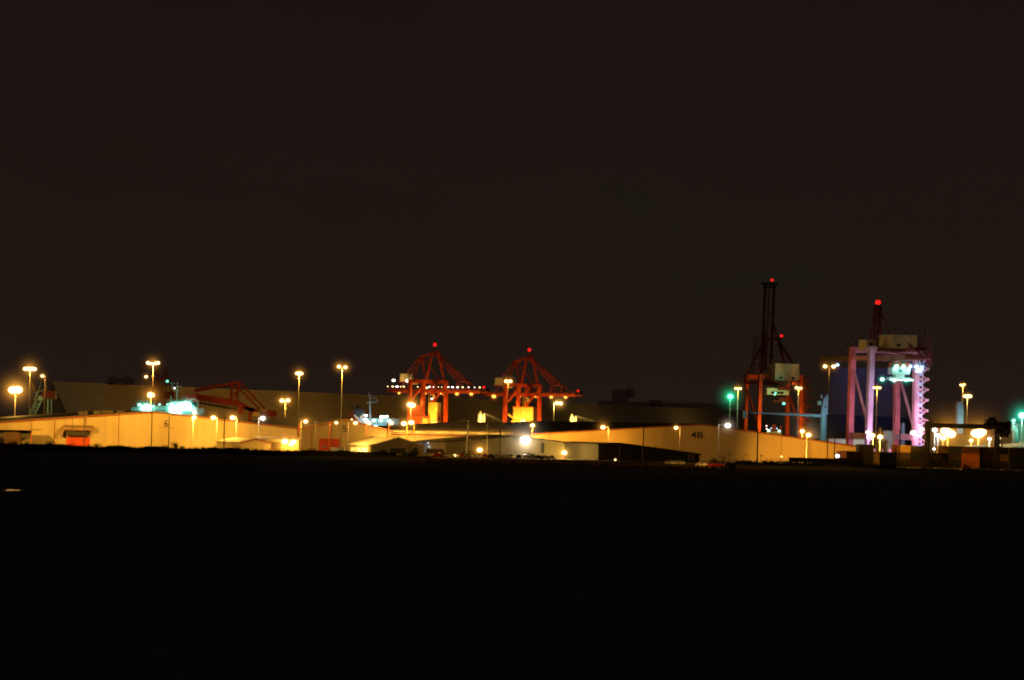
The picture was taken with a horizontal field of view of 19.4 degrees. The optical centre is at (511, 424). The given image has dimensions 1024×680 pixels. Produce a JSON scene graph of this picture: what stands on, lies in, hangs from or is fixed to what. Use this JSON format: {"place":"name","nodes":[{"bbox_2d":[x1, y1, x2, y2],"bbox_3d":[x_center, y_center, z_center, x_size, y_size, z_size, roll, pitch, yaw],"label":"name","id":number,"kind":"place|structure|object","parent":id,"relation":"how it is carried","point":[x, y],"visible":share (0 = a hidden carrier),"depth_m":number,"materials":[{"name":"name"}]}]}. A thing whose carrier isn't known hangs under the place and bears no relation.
{"place":"outdoors","nodes":[
{"label":"outdoors","id":0,"kind":"place"},
{"bbox_2d":[107,376,134,384],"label":"building","id":1,"kind":"structure","parent":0,"point":[128,380],"depth_m":4191.00,"materials":[{"name":"black"}]},
{"bbox_2d":[0,410,297,448],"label":"warehouse","id":2,"kind":"structure","parent":0,"point":[120,428],"depth_m":1143.00,"materials":[{"name":"paint"}]},
{"bbox_2d":[66,436,89,445],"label":"door","id":3,"kind":"structure","parent":2,"relation":"in","point":[78,441],"depth_m":1142.78,"materials":[{"name":"red paint"}]},
{"bbox_2d":[145,366,174,405],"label":"dock crane","id":4,"kind":"object","parent":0,"point":[158,391],"visible":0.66,"depth_m":2096.86,"materials":[{"name":"red paint"}]},
{"bbox_2d":[0,416,1023,679],"bbox_3d":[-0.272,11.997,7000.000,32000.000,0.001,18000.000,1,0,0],"label":"ground","id":5,"kind":"structure","parent":0,"point":[162,566],"depth_m":245.95,"materials":[{"name":"black"}]},
{"bbox_2d":[36,382,954,439],"bbox_3d":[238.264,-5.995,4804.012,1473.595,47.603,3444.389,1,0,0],"label":"bulk store","id":6,"kind":"structure","parent":5,"relation":"on","point":[76,397],"depth_m":3870.66,"materials":[{"name":"black paint"}]},
{"bbox_2d":[598,388,731,409],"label":"container ship","id":7,"kind":"object","parent":5,"relation":"on","point":[620,396],"visible":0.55,"depth_m":5603.00},
{"bbox_2d":[0,443,1023,471],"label":"grass bank terrain","id":8,"kind":"structure","parent":0,"point":[231,451],"depth_m":1017.98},
{"bbox_2d":[1,442,1023,471],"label":"grass","id":9,"kind":"structure","parent":8,"relation":"on","point":[545,462],"depth_m":1024.31,"materials":[{"name":"black plant"}]},
{"bbox_2d":[0,0,1023,437],"label":"sky","id":10,"kind":"structure","parent":0,"point":[257,194],"materials":[{"name":"black"}]},
{"bbox_2d":[94,444,1023,469],"bbox_3d":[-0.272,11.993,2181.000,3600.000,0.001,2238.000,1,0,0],"label":"yard pavement","id":11,"kind":"structure","parent":0,"point":[725,462],"depth_m":1081.53,"materials":[{"name":"black asphalt"}]},
{"bbox_2d":[4,439,21,444],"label":"shipping container","id":12,"kind":"object","parent":11,"relation":"on","point":[6,441],"visible":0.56,"depth_m":1104.78,"materials":[{"name":"brown metal"}]},
{"bbox_2d":[3,432,20,438],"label":"shipping container","id":13,"kind":"object","parent":12,"relation":"on","point":[11,435],"visible":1,"depth_m":1104.82,"materials":[{"name":"brown metal"}]},
{"bbox_2d":[8,386,22,404],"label":"floodlight mast","id":14,"kind":"object","parent":11,"relation":"on","point":[16,389],"visible":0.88,"depth_m":1398.42,"materials":[{"name":"metal"}]},
{"bbox_2d":[0,428,41,442],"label":"loading shelter","id":15,"kind":"object","parent":11,"relation":"on","point":[26,433],"visible":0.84,"depth_m":1112.85,"materials":[{"name":"beige metal"}]},
{"bbox_2d":[23,367,36,407],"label":"floodlight mast","id":16,"kind":"object","parent":11,"relation":"on","point":[30,368],"visible":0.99,"depth_m":1499.27,"materials":[{"name":"metal"}]},
{"bbox_2d":[29,377,56,414],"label":"dock crane","id":17,"kind":"object","parent":11,"relation":"on","point":[51,395],"visible":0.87,"depth_m":1649.46,"materials":[{"name":"green paint"}]},
{"bbox_2d":[146,361,159,445],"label":"floodlight mast","id":18,"kind":"object","parent":11,"relation":"on","point":[153,363],"visible":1,"depth_m":1094.82,"materials":[{"name":"metal"}]},
{"bbox_2d":[131,380,205,414],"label":"cargo ship","id":19,"kind":"object","parent":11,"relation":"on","point":[189,405],"visible":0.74,"depth_m":1899.00,"materials":[{"name":"white paint"}]},
{"bbox_2d":[223,417,224,447],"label":"lamp post","id":20,"kind":"object","parent":11,"relation":"on","point":[224,435],"visible":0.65,"depth_m":1099.82,"materials":[{"name":"grey metal"}]},
{"bbox_2d":[194,381,277,421],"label":"ship unloader","id":21,"kind":"object","parent":11,"relation":"on","point":[230,401],"visible":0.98,"depth_m":1699.30,"materials":[{"name":"red paint"}]},
{"bbox_2d":[216,437,271,450],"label":"store shed","id":22,"kind":"structure","parent":11,"relation":"on","point":[243,443],"depth_m":1102.64,"materials":[{"name":"beige metal"}]},
{"bbox_2d":[252,436,301,450],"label":"store shed","id":23,"kind":"structure","parent":11,"relation":"on","point":[277,443],"depth_m":1107.00,"materials":[{"name":"yellow paint"}]},
{"bbox_2d":[295,372,302,417],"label":"floodlight mast","id":24,"kind":"object","parent":11,"relation":"on","point":[298,373],"visible":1,"depth_m":1379.84,"materials":[{"name":"metal"}]},
{"bbox_2d":[250,417,392,450],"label":"warehouse","id":25,"kind":"structure","parent":11,"relation":"on","point":[353,432],"depth_m":1143.00,"materials":[{"name":"paint"}]},
{"bbox_2d":[319,439,338,450],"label":"door","id":26,"kind":"structure","parent":25,"relation":"in","point":[322,442],"depth_m":1142.78,"materials":[{"name":"red paint"}]},
{"bbox_2d":[330,447,345,450],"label":"parked van","id":27,"kind":"object","parent":11,"relation":"on","point":[335,448],"visible":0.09,"depth_m":1089.00,"materials":[{"name":"white paint"}]},
{"bbox_2d":[337,365,346,446],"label":"floodlight mast","id":28,"kind":"object","parent":11,"relation":"on","point":[340,366],"visible":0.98,"depth_m":1094.86,"materials":[{"name":"metal"}]},
{"bbox_2d":[349,394,401,425],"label":"cargo ship","id":29,"kind":"object","parent":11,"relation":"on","point":[358,415],"visible":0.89,"depth_m":1799.00,"materials":[{"name":"blue paint"}]},
{"bbox_2d":[345,436,424,455],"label":"store shed","id":30,"kind":"structure","parent":11,"relation":"on","point":[377,444],"depth_m":1070.59,"materials":[{"name":"beige paint"}]},
{"bbox_2d":[390,448,404,455],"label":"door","id":31,"kind":"structure","parent":30,"relation":"in","point":[402,450],"depth_m":1070.40,"materials":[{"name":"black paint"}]},
{"bbox_2d":[413,441,426,454],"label":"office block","id":32,"kind":"structure","parent":11,"relation":"on","point":[423,443],"depth_m":1118.00,"materials":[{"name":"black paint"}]},
{"bbox_2d":[410,402,440,423],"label":"unloading hopper","id":33,"kind":"object","parent":11,"relation":"on","point":[434,411],"visible":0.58,"depth_m":2459.68,"materials":[{"name":"yellow paint"}]},
{"bbox_2d":[427,449,443,453],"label":"shipping container","id":34,"kind":"object","parent":11,"relation":"on","point":[434,451],"visible":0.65,"depth_m":1093.81,"materials":[{"name":"metal"}]},
{"bbox_2d":[387,343,490,423],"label":"gantry crane","id":35,"kind":"object","parent":11,"relation":"on","point":[411,380],"visible":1,"depth_m":2494.65,"materials":[{"name":"red paint"}]},
{"bbox_2d":[377,422,529,440],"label":"warehouse","id":36,"kind":"structure","parent":11,"relation":"on","point":[423,431],"depth_m":1170.78,"materials":[{"name":"beige metal"}]},
{"bbox_2d":[466,420,470,457],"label":"camera pole","id":37,"kind":"object","parent":11,"relation":"on","point":[467,437],"visible":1,"depth_m":1073.17,"materials":[{"name":"grey metal"}]},
{"bbox_2d":[416,435,566,458],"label":"warehouse","id":38,"kind":"structure","parent":11,"relation":"on","point":[514,445],"depth_m":1100.00,"materials":[{"name":"yellow paint"}]},
{"bbox_2d":[520,436,529,443],"bbox_3d":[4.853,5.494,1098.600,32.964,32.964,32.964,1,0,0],"label":"wall lamp","id":39,"kind":"object","parent":38,"relation":"attached to","point":[525,439],"visible":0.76,"depth_m":1097.55,"materials":[{"name":"glass"}]},
{"bbox_2d":[478,410,505,422],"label":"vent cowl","id":40,"kind":"object","parent":11,"relation":"on","point":[481,417],"visible":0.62,"depth_m":1499.37,"materials":[{"name":"metal"}]},
{"bbox_2d":[508,406,536,421],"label":"unloading hopper","id":41,"kind":"object","parent":11,"relation":"on","point":[521,414],"visible":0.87,"depth_m":2555.49,"materials":[{"name":"yellow paint"}]},
{"bbox_2d":[482,348,584,422],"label":"gantry crane","id":42,"kind":"object","parent":11,"relation":"on","point":[526,394],"visible":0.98,"depth_m":2594.45,"materials":[{"name":"red paint"}]},
{"bbox_2d":[569,414,595,421],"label":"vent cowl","id":43,"kind":"object","parent":11,"relation":"on","point":[571,418],"visible":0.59,"depth_m":1499.40,"materials":[{"name":"metal"}]},
{"bbox_2d":[504,421,855,461],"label":"warehouse","id":44,"kind":"structure","parent":11,"relation":"on","point":[736,443],"depth_m":1143.00,"materials":[{"name":"paint"}]},
{"bbox_2d":[717,423,730,459],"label":"street lamp","id":45,"kind":"object","parent":11,"relation":"on","point":[727,425],"visible":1,"depth_m":1117.86,"materials":[{"name":"metal"}]},
{"bbox_2d":[742,279,811,438],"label":"container crane","id":46,"kind":"object","parent":11,"relation":"on","point":[786,375],"visible":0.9,"depth_m":1915.76,"materials":[{"name":"red paint"}]},
{"bbox_2d":[743,394,827,440],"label":"harbour crane","id":47,"kind":"object","parent":11,"relation":"on","point":[823,423],"visible":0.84,"depth_m":1748.79,"materials":[{"name":"blue paint"}]},
{"bbox_2d":[795,386,801,436],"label":"street lamp","id":48,"kind":"object","parent":11,"relation":"on","point":[800,388],"visible":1,"depth_m":1499.83,"materials":[{"name":"metal"}]},
{"bbox_2d":[789,457,823,462],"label":"shipping container","id":49,"kind":"object","parent":11,"relation":"on","point":[805,460],"visible":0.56,"depth_m":1076.82,"materials":[{"name":"metal"}]},
{"bbox_2d":[823,364,835,457],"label":"floodlight mast","id":50,"kind":"object","parent":11,"relation":"on","point":[825,366],"visible":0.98,"depth_m":1084.85,"materials":[{"name":"metal"}]},
{"bbox_2d":[823,458,857,464],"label":"shipping container","id":51,"kind":"object","parent":11,"relation":"on","point":[838,461],"visible":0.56,"depth_m":1076.80,"materials":[{"name":"metal"}]},
{"bbox_2d":[846,458,863,464],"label":"shipping container","id":52,"kind":"object","parent":11,"relation":"on","point":[861,461],"visible":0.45,"depth_m":1090.47,"materials":[{"name":"metal"}]},
{"bbox_2d":[846,451,863,458],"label":"shipping container","id":53,"kind":"object","parent":52,"relation":"on","point":[855,454],"visible":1,"depth_m":1090.83,"materials":[{"name":"brown metal"}]},
{"bbox_2d":[864,459,873,465],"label":"shipping container","id":54,"kind":"object","parent":11,"relation":"on","point":[867,462],"visible":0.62,"depth_m":1097.10,"materials":[{"name":"metal"}]},
{"bbox_2d":[861,451,873,458],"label":"shipping container","id":55,"kind":"object","parent":54,"relation":"on","point":[868,455],"visible":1,"depth_m":1097.09,"materials":[{"name":"metal"}]},
{"bbox_2d":[856,444,873,451],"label":"shipping container","id":56,"kind":"object","parent":55,"relation":"on","point":[865,447],"visible":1,"depth_m":1096.92,"materials":[{"name":"metal"}]},
{"bbox_2d":[820,300,932,451],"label":"container crane","id":57,"kind":"object","parent":11,"relation":"on","point":[895,345],"visible":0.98,"depth_m":1494.41,"materials":[{"name":"pink paint"}]},
{"bbox_2d":[873,386,880,450],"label":"floodlight mast","id":58,"kind":"object","parent":11,"relation":"on","point":[876,387],"visible":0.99,"depth_m":1129.86,"materials":[{"name":"metal"}]},
{"bbox_2d":[876,427,881,451],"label":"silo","id":59,"kind":"object","parent":11,"relation":"on","point":[878,441],"visible":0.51,"depth_m":1198.95,"materials":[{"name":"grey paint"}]},
{"bbox_2d":[879,459,896,466],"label":"shipping container","id":60,"kind":"object","parent":11,"relation":"on","point":[881,461],"visible":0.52,"depth_m":1088.97,"materials":[{"name":"metal"}]},
{"bbox_2d":[879,452,896,459],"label":"shipping container","id":61,"kind":"object","parent":60,"relation":"on","point":[887,455],"visible":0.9,"depth_m":1088.80,"materials":[{"name":"metal"}]},
{"bbox_2d":[901,423,904,444],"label":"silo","id":62,"kind":"object","parent":11,"relation":"on","point":[903,432],"visible":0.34,"depth_m":1569.12,"materials":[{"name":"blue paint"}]},
{"bbox_2d":[897,459,909,466],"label":"shipping container","id":63,"kind":"object","parent":11,"relation":"on","point":[905,463],"visible":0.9,"depth_m":1096.65,"materials":[{"name":"metal"}]},
{"bbox_2d":[898,452,910,459],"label":"shipping container","id":64,"kind":"object","parent":63,"relation":"on","point":[904,455],"visible":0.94,"depth_m":1096.63,"materials":[{"name":"orange metal"}]},
{"bbox_2d":[898,445,915,452],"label":"shipping container","id":65,"kind":"object","parent":64,"relation":"on","point":[905,448],"visible":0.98,"depth_m":1096.66,"materials":[{"name":"metal"}]},
{"bbox_2d":[910,460,927,466],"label":"shipping container","id":66,"kind":"object","parent":11,"relation":"on","point":[918,463],"visible":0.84,"depth_m":1090.90,"materials":[{"name":"brown metal"}]},
{"bbox_2d":[910,453,927,459],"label":"shipping container","id":67,"kind":"object","parent":66,"relation":"on","point":[918,456],"visible":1,"depth_m":1090.80,"materials":[{"name":"metal"}]},
{"bbox_2d":[911,445,927,452],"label":"shipping container","id":68,"kind":"object","parent":67,"relation":"on","point":[919,449],"visible":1,"depth_m":1090.81,"materials":[{"name":"metal"}]},
{"bbox_2d":[930,460,941,466],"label":"shipping container","id":69,"kind":"object","parent":11,"relation":"on","point":[935,463],"visible":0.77,"depth_m":1116.96,"materials":[{"name":"metal"}]},
{"bbox_2d":[930,453,941,459],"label":"shipping container","id":70,"kind":"object","parent":69,"relation":"on","point":[935,456],"visible":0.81,"depth_m":1116.95,"materials":[{"name":"brown metal"}]},
{"bbox_2d":[942,460,947,466],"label":"shipping container","id":71,"kind":"object","parent":11,"relation":"on","point":[944,463],"visible":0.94,"depth_m":1118.77,"materials":[{"name":"brown metal"}]},
{"bbox_2d":[942,453,948,459],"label":"shipping container","id":72,"kind":"object","parent":71,"relation":"on","point":[945,456],"visible":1,"depth_m":1118.80,"materials":[{"name":"metal"}]},
{"bbox_2d":[936,446,948,452],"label":"shipping container","id":73,"kind":"object","parent":72,"relation":"on","point":[942,449],"visible":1,"depth_m":1118.68,"materials":[{"name":"metal"}]},
{"bbox_2d":[940,428,955,445],"bbox_3d":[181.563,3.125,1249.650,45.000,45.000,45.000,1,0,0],"label":"floodlight","id":74,"kind":"object","parent":11,"relation":"on","point":[948,432],"visible":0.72,"depth_m":1248.42,"materials":[{"name":"metal"}]},
{"bbox_2d":[948,460,961,466],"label":"shipping container","id":75,"kind":"object","parent":11,"relation":"on","point":[954,463],"visible":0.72,"depth_m":1115.03,"materials":[{"name":"metal"}]},
{"bbox_2d":[948,453,961,459],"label":"shipping container","id":76,"kind":"object","parent":75,"relation":"on","point":[955,456],"visible":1,"depth_m":1114.96,"materials":[{"name":"brown metal"}]},
{"bbox_2d":[949,446,961,452],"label":"shipping container","id":77,"kind":"object","parent":76,"relation":"on","point":[955,449],"visible":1,"depth_m":1114.96,"materials":[{"name":"metal"}]},
{"bbox_2d":[955,402,963,434],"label":"tower","id":78,"kind":"structure","parent":11,"relation":"on","point":[959,412],"depth_m":1399.18,"materials":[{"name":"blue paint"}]},
{"bbox_2d":[930,433,993,452],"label":"dock shed","id":79,"kind":"structure","parent":11,"relation":"on","point":[960,440],"depth_m":1290.00,"materials":[{"name":"beige metal"}]},
{"bbox_2d":[963,394,971,433],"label":"floodlight mast","id":80,"kind":"object","parent":11,"relation":"on","point":[967,395],"visible":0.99,"depth_m":1299.52,"materials":[{"name":"metal"}]},
{"bbox_2d":[924,417,1010,468],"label":"yard gantry","id":81,"kind":"object","parent":11,"relation":"on","point":[1002,429],"visible":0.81,"depth_m":1105.79,"materials":[{"name":"black metal"}]},
{"bbox_2d":[961,461,978,467],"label":"shipping container","id":82,"kind":"object","parent":11,"relation":"on","point":[975,464],"visible":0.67,"depth_m":1111.00,"materials":[{"name":"orange metal"}]},
{"bbox_2d":[962,453,979,460],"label":"shipping container","id":83,"kind":"object","parent":82,"relation":"on","point":[970,457],"visible":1,"depth_m":1110.93,"materials":[{"name":"orange metal"}]},
{"bbox_2d":[962,446,979,453],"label":"shipping container","id":84,"kind":"object","parent":83,"relation":"on","point":[970,450],"visible":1,"depth_m":1110.91,"materials":[{"name":"orange metal"}]},
{"bbox_2d":[971,429,985,444],"bbox_3d":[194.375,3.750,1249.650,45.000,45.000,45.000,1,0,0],"label":"floodlight","id":85,"kind":"object","parent":11,"relation":"on","point":[978,433],"visible":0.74,"depth_m":1248.33,"materials":[{"name":"metal"}]},
{"bbox_2d":[979,461,993,467],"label":"shipping container","id":86,"kind":"object","parent":11,"relation":"on","point":[987,464],"visible":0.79,"depth_m":1116.79,"materials":[{"name":"metal"}]},
{"bbox_2d":[979,454,993,460],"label":"shipping container","id":87,"kind":"object","parent":86,"relation":"on","point":[986,457],"visible":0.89,"depth_m":1116.78,"materials":[{"name":"black metal"}]},
{"bbox_2d":[980,447,993,453],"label":"shipping container","id":88,"kind":"object","parent":87,"relation":"on","point":[986,450],"visible":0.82,"depth_m":1116.79,"materials":[{"name":"black metal"}]},
{"bbox_2d":[966,442,1023,447],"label":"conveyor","id":89,"kind":"object","parent":11,"relation":"on","point":[1011,445],"visible":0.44,"depth_m":1229.30,"materials":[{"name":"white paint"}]},
{"bbox_2d":[1000,461,1007,467],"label":"shipping container","id":90,"kind":"object","parent":11,"relation":"on","point":[1004,463],"visible":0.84,"depth_m":1120.51,"materials":[{"name":"brown metal"}]},
{"bbox_2d":[1000,454,1007,460],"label":"shipping container","id":91,"kind":"object","parent":90,"relation":"on","point":[1003,457],"visible":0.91,"depth_m":1120.55,"materials":[{"name":"metal"}]},
{"bbox_2d":[1000,447,1007,453],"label":"shipping container","id":92,"kind":"object","parent":91,"relation":"on","point":[1003,450],"visible":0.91,"depth_m":1120.56,"materials":[{"name":"metal"}]},
{"bbox_2d":[1019,413,1023,447],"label":"floodlight","id":93,"kind":"object","parent":11,"relation":"on","point":[1021,415],"visible":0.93,"depth_m":1199.84,"materials":[{"name":"metal"}]},
{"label":"shipping container","id":94,"kind":"object","parent":11,"relation":"on","visible":0},
{"bbox_2d":[1008,454,1023,461],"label":"shipping container","id":95,"kind":"object","parent":94,"relation":"on","point":[1015,458],"visible":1,"depth_m":1114.82,"materials":[{"name":"black metal"}]},
{"bbox_2d":[1008,447,1023,454],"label":"shipping container","id":96,"kind":"object","parent":95,"relation":"on","point":[1015,451],"visible":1,"depth_m":1114.79,"materials":[{"name":"brown metal"}]},
{"bbox_2d":[408,457,782,471],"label":"verge ground","id":97,"kind":"structure","parent":0,"point":[678,466],"depth_m":929.67,"materials":[{"name":"black soil"}]},
{"bbox_2d":[564,441,701,461],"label":"warehouse","id":98,"kind":"structure","parent":0,"point":[594,450],"depth_m":1085.00,"materials":[{"name":"beige paint"}]},
{"bbox_2d":[766,424,781,434],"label":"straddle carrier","id":99,"kind":"object","parent":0,"point":[773,428],"visible":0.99,"depth_m":1448.50,"materials":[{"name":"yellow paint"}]},
{"bbox_2d":[826,438,864,444],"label":"quay building","id":100,"kind":"structure","parent":0,"point":[858,441],"depth_m":1540.00,"materials":[{"name":"white paint"}]},
{"bbox_2d":[883,439,888,451],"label":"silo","id":101,"kind":"object","parent":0,"point":[885,445],"visible":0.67,"depth_m":1198.99,"materials":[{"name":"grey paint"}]},
{"bbox_2d":[883,430,892,448],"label":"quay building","id":102,"kind":"structure","parent":0,"point":[888,435],"depth_m":1560.00,"materials":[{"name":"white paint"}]},
{"bbox_2d":[1002,424,1017,447],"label":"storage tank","id":103,"kind":"object","parent":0,"point":[1010,439],"visible":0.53,"depth_m":1327.14,"materials":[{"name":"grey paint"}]},
{"bbox_2d":[1011,423,1023,447],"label":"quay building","id":104,"kind":"structure","parent":0,"point":[1018,425],"depth_m":1340.00,"materials":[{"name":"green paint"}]},
{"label":"shipping container","id":105,"kind":"object","parent":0,"visible":0},
{"bbox_2d":[891,445,897,451],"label":"shipping container","id":106,"kind":"object","parent":105,"relation":"on","point":[894,448],"visible":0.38,"depth_m":1110.35,"materials":[{"name":"brown metal"}]},
{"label":"shipping container","id":107,"kind":"object","parent":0,"visible":0},
{"bbox_2d":[836,451,845,457],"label":"shipping container","id":108,"kind":"object","parent":107,"relation":"on","point":[842,454],"visible":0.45,"depth_m":1110.55,"materials":[{"name":"orange metal"}]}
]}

